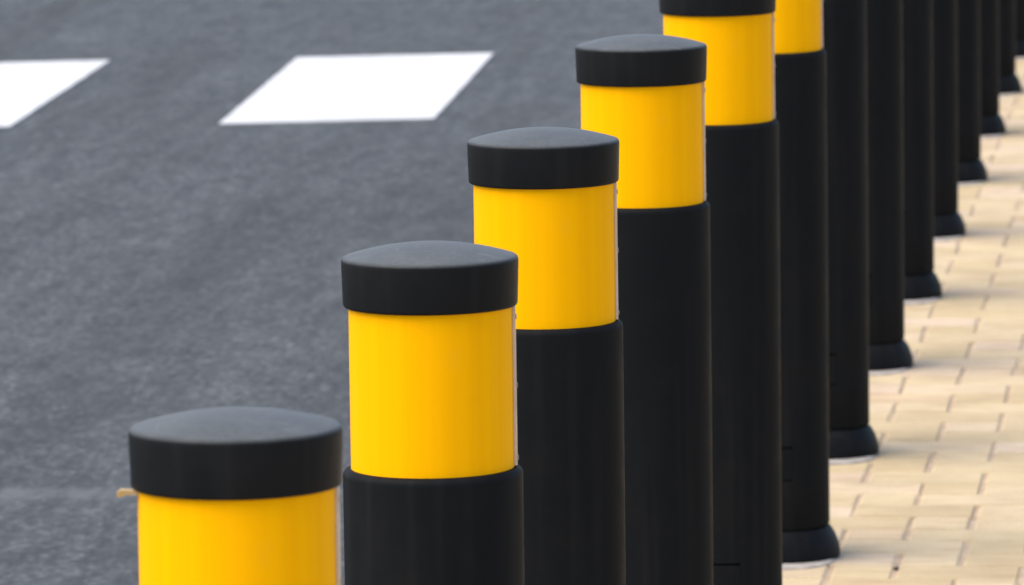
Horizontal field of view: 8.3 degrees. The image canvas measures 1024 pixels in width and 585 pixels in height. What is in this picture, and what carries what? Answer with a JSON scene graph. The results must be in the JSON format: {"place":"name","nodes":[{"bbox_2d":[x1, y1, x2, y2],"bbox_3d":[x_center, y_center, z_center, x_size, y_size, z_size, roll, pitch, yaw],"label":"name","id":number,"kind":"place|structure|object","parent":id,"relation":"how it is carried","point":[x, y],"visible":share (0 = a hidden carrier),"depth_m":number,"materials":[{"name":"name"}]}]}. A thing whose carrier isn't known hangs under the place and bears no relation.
{"place":"outdoors","nodes":[
{"label":"outdoors","id":0,"kind":"place"},
{"bbox_2d":[0,0,663,584],"bbox_3d":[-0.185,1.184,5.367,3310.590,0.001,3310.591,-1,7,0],"label":"road","id":1,"kind":"structure","parent":0,"point":[168,244],"depth_m":16.91,"materials":[{"name":"grey asphalt"}]},
{"bbox_2d":[0,60,109,127],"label":"road marking","id":2,"kind":"object","parent":1,"relation":"on","point":[27,89],"visible":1,"depth_m":20.37,"materials":[{"name":"white paint"}]},
{"bbox_2d":[219,53,493,124],"bbox_3d":[-0.425,-0.588,20.105,0.586,0.004,2.170,0,7,4],"label":"road marking","id":3,"kind":"object","parent":1,"relation":"on","point":[362,88],"visible":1,"depth_m":20.01,"materials":[{"name":"white paint"}]},
{"bbox_2d":[782,60,1023,584],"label":"pavement","id":4,"kind":"structure","parent":0,"point":[877,525],"depth_m":12.12,"materials":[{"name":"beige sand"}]},
{"bbox_2d":[117,406,342,584],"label":"bollard","id":5,"kind":"object","parent":4,"relation":"on","point":[241,495],"visible":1,"depth_m":5.19,"materials":[{"name":"black plastic"}]},
{"bbox_2d":[341,241,524,584],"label":"bollard","id":6,"kind":"object","parent":4,"relation":"on","point":[433,483],"visible":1,"depth_m":6.28,"materials":[{"name":"yellow plastic"}]},
{"bbox_2d":[467,127,625,584],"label":"bollard","id":7,"kind":"object","parent":4,"relation":"on","point":[545,204],"visible":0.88,"depth_m":7.34,"materials":[{"name":"black plastic"}]},
{"bbox_2d":[575,34,712,584],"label":"bollard","id":8,"kind":"object","parent":4,"relation":"on","point":[643,98],"visible":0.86,"depth_m":8.50,"materials":[{"name":"black plastic"}]},
{"bbox_2d":[659,0,781,584],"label":"bollard","id":9,"kind":"object","parent":4,"relation":"on","point":[736,37],"visible":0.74,"depth_m":9.53,"materials":[{"name":"black plastic"}]},
{"bbox_2d":[774,0,840,569],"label":"bollard","id":10,"kind":"object","parent":4,"relation":"on","point":[810,540],"visible":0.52,"depth_m":10.66,"materials":[{"name":"black plastic"}]},
{"bbox_2d":[823,0,878,464],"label":"bollard","id":11,"kind":"object","parent":4,"relation":"on","point":[852,438],"visible":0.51,"depth_m":11.75,"materials":[{"name":"black plastic"}]},
{"bbox_2d":[867,0,913,375],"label":"bollard","id":12,"kind":"object","parent":4,"relation":"on","point":[890,352],"visible":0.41,"depth_m":12.87,"materials":[{"name":"black plastic"}]},
{"bbox_2d":[902,0,941,304],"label":"bollard","id":13,"kind":"object","parent":4,"relation":"on","point":[922,284],"visible":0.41,"depth_m":13.92,"materials":[{"name":"black plastic"}]},
{"bbox_2d":[933,0,965,241],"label":"bollard","id":14,"kind":"object","parent":4,"relation":"on","point":[949,224],"visible":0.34,"depth_m":15.01,"materials":[{"name":"black plastic"}]},
{"bbox_2d":[957,0,987,186],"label":"bollard","id":15,"kind":"object","parent":4,"relation":"on","point":[972,169],"visible":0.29,"depth_m":16.12,"materials":[{"name":"black plastic"}]},
{"bbox_2d":[980,0,1005,138],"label":"bollard","id":16,"kind":"object","parent":4,"relation":"on","point":[992,124],"visible":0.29,"depth_m":17.21,"materials":[{"name":"black plastic"}]},
{"bbox_2d":[999,0,1021,96],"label":"bollard","id":17,"kind":"object","parent":4,"relation":"on","point":[1009,83],"visible":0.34,"depth_m":18.30,"materials":[{"name":"black plastic"}]},
{"bbox_2d":[1016,0,1023,59],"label":"bollard","id":18,"kind":"object","parent":4,"relation":"on","point":[1019,29],"visible":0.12,"depth_m":19.38,"materials":[{"name":"black plastic"}]}
]}

